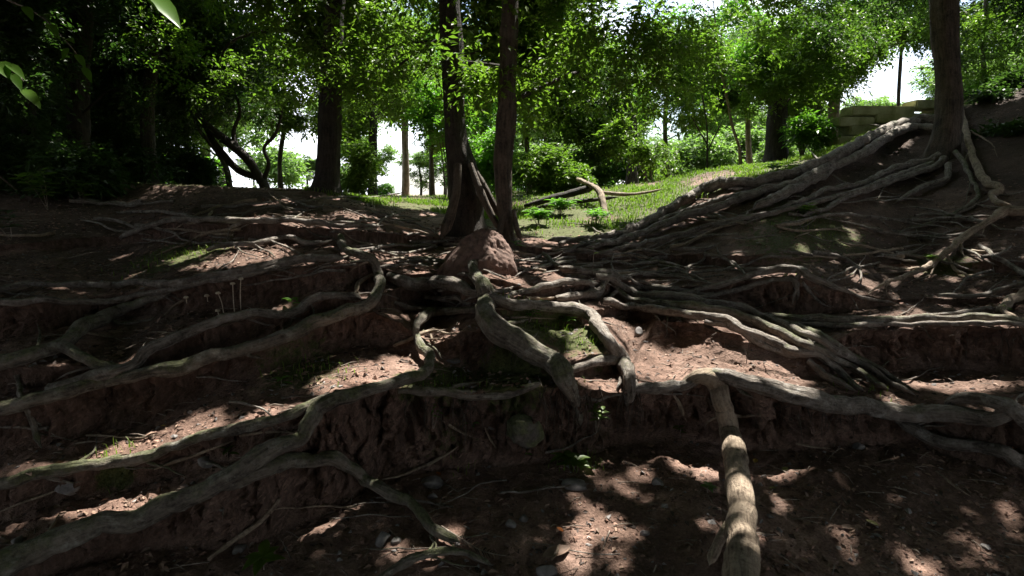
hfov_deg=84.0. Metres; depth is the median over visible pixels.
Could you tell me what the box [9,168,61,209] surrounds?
seedling
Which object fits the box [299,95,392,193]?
distant tree
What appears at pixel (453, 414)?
rootlet curtain
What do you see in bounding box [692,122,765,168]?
distant bush
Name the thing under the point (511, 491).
thin root
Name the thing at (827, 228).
thin root
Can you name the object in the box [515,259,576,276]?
thin root
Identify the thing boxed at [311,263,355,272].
thin root
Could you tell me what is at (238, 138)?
distant tree
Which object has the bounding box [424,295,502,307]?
exposed root
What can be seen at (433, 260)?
thin root
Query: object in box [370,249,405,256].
thin root
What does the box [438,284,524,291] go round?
thin root
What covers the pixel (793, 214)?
thin root
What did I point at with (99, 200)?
thin root
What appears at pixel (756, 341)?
exposed root
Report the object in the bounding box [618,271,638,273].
thin root
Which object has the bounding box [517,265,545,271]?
thin root
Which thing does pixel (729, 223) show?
thin root
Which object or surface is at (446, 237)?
thin root
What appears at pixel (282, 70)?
slender tree
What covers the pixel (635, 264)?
thin root
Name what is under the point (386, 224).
thin root
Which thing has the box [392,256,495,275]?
thin root
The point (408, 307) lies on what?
exposed root
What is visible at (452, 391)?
exposed root
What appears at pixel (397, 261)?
thin root
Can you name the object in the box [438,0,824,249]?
broadleaf tree
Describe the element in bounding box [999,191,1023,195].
thin root
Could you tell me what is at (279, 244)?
thin root
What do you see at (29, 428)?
thin root
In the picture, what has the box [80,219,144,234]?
thin root
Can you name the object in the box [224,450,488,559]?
exposed root
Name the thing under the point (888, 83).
sky
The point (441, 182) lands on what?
distant bush
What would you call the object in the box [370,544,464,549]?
thin root
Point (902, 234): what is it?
thin root
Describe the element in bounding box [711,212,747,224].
thin root
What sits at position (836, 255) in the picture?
thin root
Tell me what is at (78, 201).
thin root
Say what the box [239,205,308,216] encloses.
thin root
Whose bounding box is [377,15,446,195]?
slender tree
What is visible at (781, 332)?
exposed root
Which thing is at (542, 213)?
seedling
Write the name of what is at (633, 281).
thin root
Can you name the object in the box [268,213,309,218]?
thin root
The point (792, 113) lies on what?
slender tree
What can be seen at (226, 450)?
seedling
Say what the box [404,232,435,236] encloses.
thin root
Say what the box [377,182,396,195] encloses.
distant bush
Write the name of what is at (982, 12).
distant tree
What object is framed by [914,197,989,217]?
thin root
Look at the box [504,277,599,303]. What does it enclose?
exposed root
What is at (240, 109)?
leaning tree
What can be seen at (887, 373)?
exposed root
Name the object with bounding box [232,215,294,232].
thin root
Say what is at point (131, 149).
bush
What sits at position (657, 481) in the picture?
stone
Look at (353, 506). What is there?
thin root
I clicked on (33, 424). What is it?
exposed root
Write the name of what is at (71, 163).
bush
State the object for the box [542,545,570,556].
fallen leaf
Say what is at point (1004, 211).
exposed root
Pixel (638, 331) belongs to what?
stone
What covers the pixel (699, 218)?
thin root
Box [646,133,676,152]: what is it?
distant tree
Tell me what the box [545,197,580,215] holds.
seedling
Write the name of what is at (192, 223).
thin root
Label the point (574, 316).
thin root
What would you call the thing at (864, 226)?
thin root
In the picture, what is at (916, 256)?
thin root
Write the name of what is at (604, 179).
distant bush
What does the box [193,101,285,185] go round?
distant tree
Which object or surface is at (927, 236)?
thin root
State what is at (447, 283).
exposed root
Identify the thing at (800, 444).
stick
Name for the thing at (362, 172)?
bush
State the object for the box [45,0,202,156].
slender tree
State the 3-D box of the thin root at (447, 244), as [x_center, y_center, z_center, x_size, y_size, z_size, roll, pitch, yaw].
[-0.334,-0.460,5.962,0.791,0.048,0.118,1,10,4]
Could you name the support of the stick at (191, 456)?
on the ground at (374, 436)
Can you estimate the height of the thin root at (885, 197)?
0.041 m
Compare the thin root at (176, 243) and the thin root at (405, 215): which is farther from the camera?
the thin root at (405, 215)
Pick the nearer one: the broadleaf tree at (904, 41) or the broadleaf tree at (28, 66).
the broadleaf tree at (28, 66)
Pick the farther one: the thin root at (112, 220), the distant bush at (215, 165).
the distant bush at (215, 165)
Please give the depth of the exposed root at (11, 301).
4.00 m
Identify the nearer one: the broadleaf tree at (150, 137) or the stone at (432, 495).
the stone at (432, 495)
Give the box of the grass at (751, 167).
[302,128,875,238]
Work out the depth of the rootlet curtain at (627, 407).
3.91 m
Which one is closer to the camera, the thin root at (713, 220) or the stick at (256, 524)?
the stick at (256, 524)
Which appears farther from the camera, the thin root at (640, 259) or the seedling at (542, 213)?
the seedling at (542, 213)
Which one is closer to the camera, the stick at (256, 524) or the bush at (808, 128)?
the stick at (256, 524)
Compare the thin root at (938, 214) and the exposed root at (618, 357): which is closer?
the exposed root at (618, 357)
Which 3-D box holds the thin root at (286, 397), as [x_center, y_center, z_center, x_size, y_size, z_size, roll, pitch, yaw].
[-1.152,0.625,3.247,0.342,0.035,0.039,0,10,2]
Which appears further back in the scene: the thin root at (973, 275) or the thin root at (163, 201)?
the thin root at (163, 201)
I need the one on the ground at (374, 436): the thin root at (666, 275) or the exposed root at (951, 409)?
the exposed root at (951, 409)
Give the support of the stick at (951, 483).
on the ground at (374, 436)
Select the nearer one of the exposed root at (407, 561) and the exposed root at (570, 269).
the exposed root at (407, 561)
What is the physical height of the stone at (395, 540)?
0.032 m
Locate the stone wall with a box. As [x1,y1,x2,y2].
[826,96,969,145]
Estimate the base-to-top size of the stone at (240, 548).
0.040 m
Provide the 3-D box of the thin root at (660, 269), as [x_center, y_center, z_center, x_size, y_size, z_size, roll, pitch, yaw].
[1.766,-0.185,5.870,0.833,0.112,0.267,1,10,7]
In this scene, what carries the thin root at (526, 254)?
on the ground at (374, 436)
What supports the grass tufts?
on the ground at (374, 436)
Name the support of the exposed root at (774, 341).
on the ground at (374, 436)
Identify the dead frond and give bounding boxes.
[441,525,506,558]
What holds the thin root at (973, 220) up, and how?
on the ground at (374, 436)
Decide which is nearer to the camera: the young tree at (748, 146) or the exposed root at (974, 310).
the exposed root at (974, 310)
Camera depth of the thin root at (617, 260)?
6.09 m
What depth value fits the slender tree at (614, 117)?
17.30 m
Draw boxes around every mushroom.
[215,291,223,312]
[230,282,234,311]
[238,277,242,309]
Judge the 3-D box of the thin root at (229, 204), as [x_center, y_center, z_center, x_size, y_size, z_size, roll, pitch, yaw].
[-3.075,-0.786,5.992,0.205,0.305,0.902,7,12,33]
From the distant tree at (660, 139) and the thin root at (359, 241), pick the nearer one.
the thin root at (359, 241)
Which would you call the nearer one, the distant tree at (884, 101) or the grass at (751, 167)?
the grass at (751, 167)
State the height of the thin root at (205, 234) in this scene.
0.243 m
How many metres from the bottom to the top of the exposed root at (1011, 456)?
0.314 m
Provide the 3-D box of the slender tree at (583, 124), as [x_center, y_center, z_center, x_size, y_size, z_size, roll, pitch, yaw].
[0.765,-4.504,14.476,3.235,4.436,2.986,-6,12,-32]
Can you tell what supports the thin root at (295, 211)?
on the ground at (374, 436)
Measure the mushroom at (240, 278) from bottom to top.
0.244 m
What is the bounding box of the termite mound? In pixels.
[436,227,518,278]
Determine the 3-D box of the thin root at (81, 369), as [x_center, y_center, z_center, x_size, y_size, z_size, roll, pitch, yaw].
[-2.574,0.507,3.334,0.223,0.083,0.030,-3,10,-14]
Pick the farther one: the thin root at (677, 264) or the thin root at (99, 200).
the thin root at (99, 200)
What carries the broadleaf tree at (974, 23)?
on the ground at (374, 436)
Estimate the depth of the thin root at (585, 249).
6.10 m
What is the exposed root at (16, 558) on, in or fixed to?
on the ground at (374, 436)
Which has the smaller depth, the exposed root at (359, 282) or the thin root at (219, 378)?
the thin root at (219, 378)
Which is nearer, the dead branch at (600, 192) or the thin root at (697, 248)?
the thin root at (697, 248)
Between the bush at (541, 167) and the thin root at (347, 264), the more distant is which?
the bush at (541, 167)
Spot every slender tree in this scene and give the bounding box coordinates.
[2,6,157,146]
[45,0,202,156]
[102,2,305,142]
[233,34,317,187]
[296,7,415,194]
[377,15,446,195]
[401,74,492,197]
[420,23,497,180]
[489,48,611,192]
[521,25,649,166]
[620,0,774,178]
[719,21,894,153]
[845,0,963,105]
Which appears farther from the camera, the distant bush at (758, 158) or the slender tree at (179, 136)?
the distant bush at (758, 158)
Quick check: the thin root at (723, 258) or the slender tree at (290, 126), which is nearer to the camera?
the thin root at (723, 258)
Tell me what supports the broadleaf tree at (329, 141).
on the ground at (374, 436)
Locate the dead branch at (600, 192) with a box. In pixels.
[576,178,661,216]
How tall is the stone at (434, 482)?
0.066 m
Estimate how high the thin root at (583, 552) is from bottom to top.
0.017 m
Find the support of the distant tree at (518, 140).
on the ground at (374, 436)
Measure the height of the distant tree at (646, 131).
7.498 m
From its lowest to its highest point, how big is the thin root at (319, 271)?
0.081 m
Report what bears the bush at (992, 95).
on the ground at (374, 436)
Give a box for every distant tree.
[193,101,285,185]
[202,0,304,157]
[233,157,254,185]
[298,155,316,186]
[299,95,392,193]
[340,134,401,193]
[393,150,443,195]
[415,136,446,194]
[434,101,497,157]
[513,122,562,153]
[515,118,561,149]
[589,113,659,148]
[602,88,669,179]
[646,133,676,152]
[671,90,761,146]
[724,94,766,135]
[761,106,827,128]
[840,93,903,109]
[905,57,998,112]
[916,46,1021,76]
[929,0,1015,66]
[987,50,1023,71]
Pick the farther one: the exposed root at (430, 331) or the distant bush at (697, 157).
the distant bush at (697, 157)
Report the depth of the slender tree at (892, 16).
16.06 m
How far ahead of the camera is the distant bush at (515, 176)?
16.99 m
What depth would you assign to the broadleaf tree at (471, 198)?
6.32 m
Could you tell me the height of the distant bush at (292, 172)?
2.907 m
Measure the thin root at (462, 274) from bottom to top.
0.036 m
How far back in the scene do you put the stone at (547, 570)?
2.75 m
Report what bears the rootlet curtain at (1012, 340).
hanging from the ground at (374, 436)
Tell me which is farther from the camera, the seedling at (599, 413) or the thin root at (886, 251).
the thin root at (886, 251)
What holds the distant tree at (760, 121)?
on the ground at (374, 436)
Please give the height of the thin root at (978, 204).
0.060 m
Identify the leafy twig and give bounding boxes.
[0,61,41,109]
[7,0,91,82]
[147,0,180,27]
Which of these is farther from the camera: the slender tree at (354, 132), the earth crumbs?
the slender tree at (354, 132)
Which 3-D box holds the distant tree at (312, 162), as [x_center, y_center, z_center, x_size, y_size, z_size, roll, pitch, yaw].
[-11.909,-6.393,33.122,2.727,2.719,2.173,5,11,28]
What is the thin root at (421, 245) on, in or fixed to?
on the ground at (374, 436)
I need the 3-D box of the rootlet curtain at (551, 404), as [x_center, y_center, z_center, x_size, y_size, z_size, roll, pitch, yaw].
[0.361,0.949,3.770,0.472,0.699,0.169,-5,11,-27]
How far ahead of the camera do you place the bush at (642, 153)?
13.18 m
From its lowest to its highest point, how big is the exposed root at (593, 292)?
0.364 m
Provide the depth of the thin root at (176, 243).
5.47 m
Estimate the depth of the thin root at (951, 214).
6.72 m
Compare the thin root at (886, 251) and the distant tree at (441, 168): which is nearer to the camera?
the thin root at (886, 251)
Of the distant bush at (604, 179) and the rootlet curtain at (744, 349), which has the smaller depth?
the rootlet curtain at (744, 349)
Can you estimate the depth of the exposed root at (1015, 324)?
4.41 m
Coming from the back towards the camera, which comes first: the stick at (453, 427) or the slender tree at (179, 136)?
the slender tree at (179, 136)
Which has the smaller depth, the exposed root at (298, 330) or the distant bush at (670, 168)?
the exposed root at (298, 330)
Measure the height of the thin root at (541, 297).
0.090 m
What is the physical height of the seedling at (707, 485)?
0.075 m
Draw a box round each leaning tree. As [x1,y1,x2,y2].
[93,0,285,187]
[155,96,258,186]
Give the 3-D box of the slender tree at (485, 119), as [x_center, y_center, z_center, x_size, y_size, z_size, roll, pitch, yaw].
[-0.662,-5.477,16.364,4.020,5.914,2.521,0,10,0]
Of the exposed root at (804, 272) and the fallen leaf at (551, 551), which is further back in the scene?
the exposed root at (804, 272)
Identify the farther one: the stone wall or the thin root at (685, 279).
the stone wall
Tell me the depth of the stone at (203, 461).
3.06 m
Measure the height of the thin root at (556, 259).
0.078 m
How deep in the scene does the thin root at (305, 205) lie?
6.06 m
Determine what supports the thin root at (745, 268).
on the ground at (374, 436)
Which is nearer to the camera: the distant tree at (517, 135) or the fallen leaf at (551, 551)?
the fallen leaf at (551, 551)
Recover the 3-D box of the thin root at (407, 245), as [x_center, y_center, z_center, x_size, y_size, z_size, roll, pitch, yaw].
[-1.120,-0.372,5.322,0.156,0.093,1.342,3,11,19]
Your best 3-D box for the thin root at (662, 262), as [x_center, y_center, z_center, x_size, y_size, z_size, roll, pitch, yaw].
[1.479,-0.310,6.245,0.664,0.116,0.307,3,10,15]
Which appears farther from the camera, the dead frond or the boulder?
the boulder
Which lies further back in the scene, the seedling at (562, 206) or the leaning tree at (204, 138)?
the leaning tree at (204, 138)
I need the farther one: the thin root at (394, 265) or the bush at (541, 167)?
the bush at (541, 167)
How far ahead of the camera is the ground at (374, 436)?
3.77 m
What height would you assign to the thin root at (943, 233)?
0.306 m
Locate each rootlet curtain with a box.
[403,396,482,443]
[469,337,559,373]
[539,386,603,452]
[615,375,644,440]
[701,332,784,361]
[768,402,858,442]
[929,326,1023,367]
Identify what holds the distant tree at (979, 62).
on the ground at (374, 436)
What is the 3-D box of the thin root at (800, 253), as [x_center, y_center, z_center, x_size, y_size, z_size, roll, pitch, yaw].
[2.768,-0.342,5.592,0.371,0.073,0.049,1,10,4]
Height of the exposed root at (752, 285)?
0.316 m
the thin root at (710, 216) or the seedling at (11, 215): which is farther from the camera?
the thin root at (710, 216)
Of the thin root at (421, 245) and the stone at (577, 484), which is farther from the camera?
the thin root at (421, 245)
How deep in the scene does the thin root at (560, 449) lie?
3.77 m
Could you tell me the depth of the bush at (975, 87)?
12.46 m
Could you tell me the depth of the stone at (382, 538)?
2.91 m
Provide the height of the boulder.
0.221 m
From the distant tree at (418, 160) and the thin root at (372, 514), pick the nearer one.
the thin root at (372, 514)
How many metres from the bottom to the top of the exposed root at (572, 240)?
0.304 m
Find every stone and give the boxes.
[11,535,22,543]
[54,483,80,495]
[197,456,213,467]
[232,544,247,554]
[375,531,390,547]
[391,536,400,544]
[421,476,443,488]
[428,493,437,497]
[505,519,515,527]
[519,514,527,521]
[536,564,557,575]
[561,478,586,490]
[634,327,642,335]
[640,530,649,535]
[652,477,663,485]
[852,443,864,449]
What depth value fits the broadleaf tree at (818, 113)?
15.81 m
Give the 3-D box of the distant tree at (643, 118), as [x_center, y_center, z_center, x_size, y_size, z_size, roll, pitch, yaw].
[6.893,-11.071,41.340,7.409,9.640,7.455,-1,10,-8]
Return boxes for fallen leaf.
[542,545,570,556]
[841,524,856,528]
[866,519,878,525]
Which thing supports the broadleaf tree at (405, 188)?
on the ground at (374, 436)
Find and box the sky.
[211,0,992,193]
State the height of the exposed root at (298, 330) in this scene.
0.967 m
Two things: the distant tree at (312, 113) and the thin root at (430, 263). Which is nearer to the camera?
the thin root at (430, 263)
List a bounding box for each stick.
[0,491,54,511]
[47,511,60,530]
[154,441,232,469]
[163,300,183,316]
[207,497,280,560]
[382,446,458,479]
[438,417,471,436]
[485,427,496,448]
[551,544,558,559]
[795,443,828,448]
[935,471,969,495]
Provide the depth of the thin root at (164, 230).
5.70 m
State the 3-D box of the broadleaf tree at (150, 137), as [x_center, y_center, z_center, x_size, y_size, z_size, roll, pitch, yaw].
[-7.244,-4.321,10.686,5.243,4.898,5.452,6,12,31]
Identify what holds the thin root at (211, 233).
on the ground at (374, 436)
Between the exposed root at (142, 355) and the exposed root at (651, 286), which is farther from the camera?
the exposed root at (651, 286)
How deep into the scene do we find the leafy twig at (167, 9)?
1.74 m
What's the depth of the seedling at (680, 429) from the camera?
3.99 m
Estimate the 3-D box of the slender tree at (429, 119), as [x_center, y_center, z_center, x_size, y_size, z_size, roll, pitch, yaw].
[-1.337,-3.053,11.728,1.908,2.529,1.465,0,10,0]
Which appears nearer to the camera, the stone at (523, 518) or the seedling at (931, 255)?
the stone at (523, 518)
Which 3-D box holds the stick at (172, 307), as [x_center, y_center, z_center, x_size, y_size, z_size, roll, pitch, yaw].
[-2.419,0.127,4.083,0.163,0.125,0.110,-8,13,-37]
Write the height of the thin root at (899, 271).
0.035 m
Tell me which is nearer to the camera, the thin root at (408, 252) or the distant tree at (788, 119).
the thin root at (408, 252)
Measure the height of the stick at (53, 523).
0.092 m
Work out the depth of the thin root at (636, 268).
5.91 m
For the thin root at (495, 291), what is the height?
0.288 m
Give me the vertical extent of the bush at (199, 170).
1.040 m
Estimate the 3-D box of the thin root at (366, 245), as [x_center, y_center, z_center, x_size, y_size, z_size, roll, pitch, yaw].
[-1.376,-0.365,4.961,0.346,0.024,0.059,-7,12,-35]
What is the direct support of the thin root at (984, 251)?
on the ground at (374, 436)
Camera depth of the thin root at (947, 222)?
6.49 m
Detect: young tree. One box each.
[652,82,731,169]
[665,0,790,164]
[700,70,767,164]
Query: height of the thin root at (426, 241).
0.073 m
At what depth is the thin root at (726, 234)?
6.36 m
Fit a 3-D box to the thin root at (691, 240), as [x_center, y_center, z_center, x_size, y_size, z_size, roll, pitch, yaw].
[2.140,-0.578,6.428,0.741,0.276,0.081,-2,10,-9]
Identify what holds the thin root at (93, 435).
on the ground at (374, 436)
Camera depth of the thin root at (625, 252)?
6.22 m
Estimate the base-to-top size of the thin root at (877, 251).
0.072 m
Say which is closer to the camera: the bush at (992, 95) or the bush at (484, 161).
the bush at (992, 95)
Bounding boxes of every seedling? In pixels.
[0,210,23,239]
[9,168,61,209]
[219,446,238,457]
[242,539,285,575]
[271,376,291,386]
[282,297,299,306]
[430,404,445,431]
[522,207,553,225]
[525,309,540,322]
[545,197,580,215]
[550,450,594,471]
[557,315,574,326]
[584,207,613,224]
[587,402,609,432]
[589,228,597,276]
[673,425,685,438]
[700,481,716,492]
[763,160,800,172]
[793,203,818,212]
[924,254,946,260]
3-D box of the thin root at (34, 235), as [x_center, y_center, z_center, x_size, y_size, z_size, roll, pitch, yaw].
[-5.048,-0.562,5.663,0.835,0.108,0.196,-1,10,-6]
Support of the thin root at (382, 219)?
on the ground at (374, 436)
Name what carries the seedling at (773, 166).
on the ground at (374, 436)
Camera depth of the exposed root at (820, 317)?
4.49 m
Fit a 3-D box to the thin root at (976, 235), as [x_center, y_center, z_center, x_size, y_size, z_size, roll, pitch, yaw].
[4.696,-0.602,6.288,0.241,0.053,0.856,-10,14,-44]
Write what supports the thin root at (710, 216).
on the ground at (374, 436)
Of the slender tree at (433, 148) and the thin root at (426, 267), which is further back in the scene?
the slender tree at (433, 148)
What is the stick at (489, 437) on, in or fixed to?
on the ground at (374, 436)
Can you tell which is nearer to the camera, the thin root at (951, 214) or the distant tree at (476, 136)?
the thin root at (951, 214)
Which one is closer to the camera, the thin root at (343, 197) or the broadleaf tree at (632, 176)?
the thin root at (343, 197)
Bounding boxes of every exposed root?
[0,223,385,415]
[0,251,344,295]
[0,264,294,306]
[0,292,170,370]
[0,307,475,575]
[0,393,328,489]
[14,374,76,447]
[44,291,404,389]
[116,201,382,241]
[206,234,332,257]
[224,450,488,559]
[354,273,373,300]
[377,526,493,575]
[386,272,476,306]
[393,329,458,346]
[394,293,455,310]
[398,377,541,400]
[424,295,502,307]
[467,259,601,429]
[489,291,639,405]
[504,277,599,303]
[541,252,628,286]
[554,251,617,300]
[558,223,693,254]
[595,268,941,395]
[600,297,881,390]
[607,278,718,297]
[611,283,909,389]
[636,368,1023,429]
[671,392,685,419]
[681,255,898,309]
[683,368,770,575]
[686,250,705,275]
[698,276,832,307]
[704,319,836,357]
[764,312,1023,339]
[769,313,919,393]
[796,297,1023,338]
[865,206,1023,300]
[894,420,1023,468]
[930,306,995,315]
[937,262,1023,297]
[972,287,1023,325]
[977,244,1023,278]
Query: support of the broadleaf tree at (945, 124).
on the ground at (374, 436)
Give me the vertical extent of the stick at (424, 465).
0.124 m
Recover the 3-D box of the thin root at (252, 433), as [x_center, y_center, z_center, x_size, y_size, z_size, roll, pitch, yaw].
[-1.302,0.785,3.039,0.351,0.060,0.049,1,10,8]
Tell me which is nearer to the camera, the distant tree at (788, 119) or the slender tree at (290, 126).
the slender tree at (290, 126)
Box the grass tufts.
[85,210,891,492]
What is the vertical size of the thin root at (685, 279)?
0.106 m
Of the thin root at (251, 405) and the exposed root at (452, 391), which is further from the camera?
the exposed root at (452, 391)
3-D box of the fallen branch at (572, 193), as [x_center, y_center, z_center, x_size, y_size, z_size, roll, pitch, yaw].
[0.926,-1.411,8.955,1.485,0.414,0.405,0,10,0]
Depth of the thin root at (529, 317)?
4.32 m
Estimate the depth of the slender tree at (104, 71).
11.23 m
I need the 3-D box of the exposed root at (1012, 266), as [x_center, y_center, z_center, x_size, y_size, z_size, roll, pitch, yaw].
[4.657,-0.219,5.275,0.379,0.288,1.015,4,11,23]
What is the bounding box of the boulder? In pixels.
[506,413,543,448]
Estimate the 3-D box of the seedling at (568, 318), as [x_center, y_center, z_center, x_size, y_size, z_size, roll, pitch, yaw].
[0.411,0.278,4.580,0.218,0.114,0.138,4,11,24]
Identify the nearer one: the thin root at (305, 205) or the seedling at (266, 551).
the seedling at (266, 551)
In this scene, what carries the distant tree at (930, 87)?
on the ground at (374, 436)
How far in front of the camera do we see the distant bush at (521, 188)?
17.53 m
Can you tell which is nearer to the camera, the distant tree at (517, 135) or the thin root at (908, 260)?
the thin root at (908, 260)
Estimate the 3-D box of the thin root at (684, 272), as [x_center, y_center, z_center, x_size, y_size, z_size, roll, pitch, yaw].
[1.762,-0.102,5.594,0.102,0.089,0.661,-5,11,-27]
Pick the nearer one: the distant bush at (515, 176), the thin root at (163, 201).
the thin root at (163, 201)
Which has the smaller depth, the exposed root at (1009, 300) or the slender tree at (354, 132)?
the exposed root at (1009, 300)
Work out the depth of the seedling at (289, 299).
3.94 m
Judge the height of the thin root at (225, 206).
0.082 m
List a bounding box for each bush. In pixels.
[0,132,142,200]
[65,108,186,183]
[161,147,233,185]
[166,155,232,185]
[231,139,314,188]
[340,137,391,196]
[340,160,367,191]
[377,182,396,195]
[433,126,523,192]
[440,165,494,193]
[485,159,523,194]
[512,141,597,195]
[512,170,553,191]
[524,135,621,184]
[557,139,646,185]
[582,155,652,186]
[589,109,688,181]
[626,151,662,180]
[644,152,688,180]
[661,131,745,177]
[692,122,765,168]
[743,139,810,162]
[778,106,841,156]
[789,136,825,156]
[963,77,1018,103]
[964,63,1023,93]
[964,73,1023,95]
[970,116,1023,139]
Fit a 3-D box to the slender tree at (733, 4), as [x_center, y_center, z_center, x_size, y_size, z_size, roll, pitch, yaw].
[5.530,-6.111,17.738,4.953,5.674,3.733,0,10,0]
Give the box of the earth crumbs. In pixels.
[0,172,1023,575]
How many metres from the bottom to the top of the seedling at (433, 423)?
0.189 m
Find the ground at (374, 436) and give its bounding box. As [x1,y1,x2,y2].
[0,88,1023,575]
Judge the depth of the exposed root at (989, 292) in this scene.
4.97 m
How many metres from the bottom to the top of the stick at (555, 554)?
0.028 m
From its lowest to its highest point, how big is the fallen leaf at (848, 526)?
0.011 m
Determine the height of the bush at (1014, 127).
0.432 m
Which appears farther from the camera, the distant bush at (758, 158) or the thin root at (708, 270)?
the distant bush at (758, 158)
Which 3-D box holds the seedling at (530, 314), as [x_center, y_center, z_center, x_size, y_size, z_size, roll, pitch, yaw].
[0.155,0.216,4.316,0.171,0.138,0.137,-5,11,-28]
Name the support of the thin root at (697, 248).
on the ground at (374, 436)
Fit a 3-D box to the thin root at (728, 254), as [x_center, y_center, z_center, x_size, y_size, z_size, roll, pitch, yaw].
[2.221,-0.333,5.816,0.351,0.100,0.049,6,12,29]
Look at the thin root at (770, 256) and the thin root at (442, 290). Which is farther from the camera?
the thin root at (770, 256)
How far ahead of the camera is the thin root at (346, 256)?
4.27 m
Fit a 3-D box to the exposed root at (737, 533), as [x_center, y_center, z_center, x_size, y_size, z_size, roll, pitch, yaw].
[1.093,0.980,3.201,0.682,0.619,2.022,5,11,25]
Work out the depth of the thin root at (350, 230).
5.16 m
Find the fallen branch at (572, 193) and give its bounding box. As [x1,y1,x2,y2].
[524,185,616,210]
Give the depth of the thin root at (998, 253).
5.49 m
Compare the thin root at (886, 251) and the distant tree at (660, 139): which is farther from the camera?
the distant tree at (660, 139)
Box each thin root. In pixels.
[0,231,55,236]
[0,426,49,430]
[55,367,92,380]
[67,196,135,206]
[69,198,144,205]
[73,194,143,205]
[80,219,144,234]
[86,434,161,438]
[93,217,151,235]
[111,198,175,204]
[134,223,207,245]
[137,229,196,242]
[142,238,222,244]
[157,227,242,254]
[162,228,233,236]
[174,198,256,228]
[187,208,213,224]
[196,376,249,381]
[201,200,282,207]
[229,401,274,430]
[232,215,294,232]
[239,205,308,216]
[239,431,294,436]
[241,269,344,285]
[248,238,320,266]
[265,505,356,509]
[268,191,306,213]
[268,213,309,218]
[281,195,322,207]
[281,395,319,398]
[298,191,407,201]
[302,255,351,272]
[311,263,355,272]
[313,218,393,224]
[322,204,364,216]
[329,228,402,234]
[331,514,410,518]
[336,244,372,246]
[341,229,380,245]
[349,254,434,272]
[349,499,452,507]
[357,208,410,230]
[358,243,437,249]
[359,217,429,233]
[363,207,420,220]
[366,243,430,251]
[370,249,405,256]
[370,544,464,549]
[375,211,444,218]
[381,243,436,253]
[381,262,436,268]
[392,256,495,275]
[396,251,450,262]
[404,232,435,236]
[407,221,454,246]
[409,236,465,243]
[415,264,468,273]
[418,262,442,264]
[420,259,506,279]
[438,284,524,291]
[443,243,516,245]
[443,479,506,504]
[444,236,529,241]
[445,289,511,321]
[457,272,468,276]
[500,483,588,493]
[510,316,553,318]
[513,251,534,256]
[515,250,562,261]
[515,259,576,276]
[516,256,575,262]
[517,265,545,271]
[524,296,556,299]
[524,542,619,554]
[530,260,558,267]
[533,264,602,277]
[545,423,600,453]
[565,259,662,265]
[565,314,616,325]
[578,247,663,264]
[596,259,630,261]
[601,256,651,260]
[607,247,648,256]
[610,264,661,270]
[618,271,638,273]
[620,274,648,291]
[623,254,676,265]
[623,271,695,279]
[631,254,666,262]
[634,270,712,283]
[638,274,723,281]
[643,265,725,275]
[650,257,696,269]
[658,264,685,271]
[663,232,738,250]
[666,270,710,282]
[670,225,731,248]
[683,241,721,250]
[691,268,751,273]
[693,216,707,220]
[703,214,716,218]
[704,219,743,224]
[704,252,752,279]
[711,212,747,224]
[711,251,745,258]
[713,210,748,227]
[717,248,765,270]
[717,255,791,272]
[775,214,821,227]
[775,249,812,256]
[777,226,840,231]
[788,212,834,220]
[792,247,903,258]
[796,228,850,236]
[810,261,880,289]
[812,250,861,284]
[824,213,882,231]
[829,198,932,202]
[836,240,904,258]
[866,196,900,198]
[876,231,919,237]
[876,255,916,262]
[877,264,917,270]
[880,241,936,256]
[881,266,918,272]
[890,230,984,237]
[893,251,979,270]
[897,220,950,229]
[910,206,983,222]
[912,217,968,228]
[912,226,969,252]
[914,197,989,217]
[918,235,954,238]
[953,269,993,292]
[954,215,1022,230]
[956,247,997,265]
[965,273,1004,277]
[971,249,1006,252]
[975,203,1001,207]
[981,245,1011,258]
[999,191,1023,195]
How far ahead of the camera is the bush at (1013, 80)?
10.18 m
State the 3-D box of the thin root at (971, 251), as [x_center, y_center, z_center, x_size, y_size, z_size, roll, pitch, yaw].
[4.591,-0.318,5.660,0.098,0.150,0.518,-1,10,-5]
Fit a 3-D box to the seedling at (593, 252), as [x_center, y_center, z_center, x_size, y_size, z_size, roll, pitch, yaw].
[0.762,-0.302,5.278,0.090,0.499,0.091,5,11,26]
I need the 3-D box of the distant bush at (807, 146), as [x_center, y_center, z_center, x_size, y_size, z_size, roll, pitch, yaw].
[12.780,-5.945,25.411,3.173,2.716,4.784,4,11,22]
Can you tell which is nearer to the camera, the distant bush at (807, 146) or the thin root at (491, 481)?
the thin root at (491, 481)
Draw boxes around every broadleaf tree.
[0,0,161,184]
[0,0,244,160]
[40,0,291,182]
[101,0,463,195]
[213,0,681,239]
[297,1,474,195]
[363,3,471,195]
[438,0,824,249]
[547,0,1023,258]
[566,9,775,184]
[632,0,888,162]
[760,0,962,135]
[795,37,890,150]
[903,0,1023,93]
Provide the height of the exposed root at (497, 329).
1.028 m
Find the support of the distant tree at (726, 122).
on the ground at (374, 436)
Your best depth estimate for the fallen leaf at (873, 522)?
3.11 m
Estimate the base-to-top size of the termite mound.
0.768 m
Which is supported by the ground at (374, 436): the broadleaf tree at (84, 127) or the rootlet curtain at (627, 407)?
the broadleaf tree at (84, 127)
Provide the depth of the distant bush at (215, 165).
19.56 m
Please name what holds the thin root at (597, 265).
on the ground at (374, 436)
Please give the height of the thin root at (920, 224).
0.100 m
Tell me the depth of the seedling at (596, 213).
7.34 m
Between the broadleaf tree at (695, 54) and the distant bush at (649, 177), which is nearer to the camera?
the broadleaf tree at (695, 54)
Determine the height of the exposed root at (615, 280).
0.666 m
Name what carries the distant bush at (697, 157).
on the ground at (374, 436)

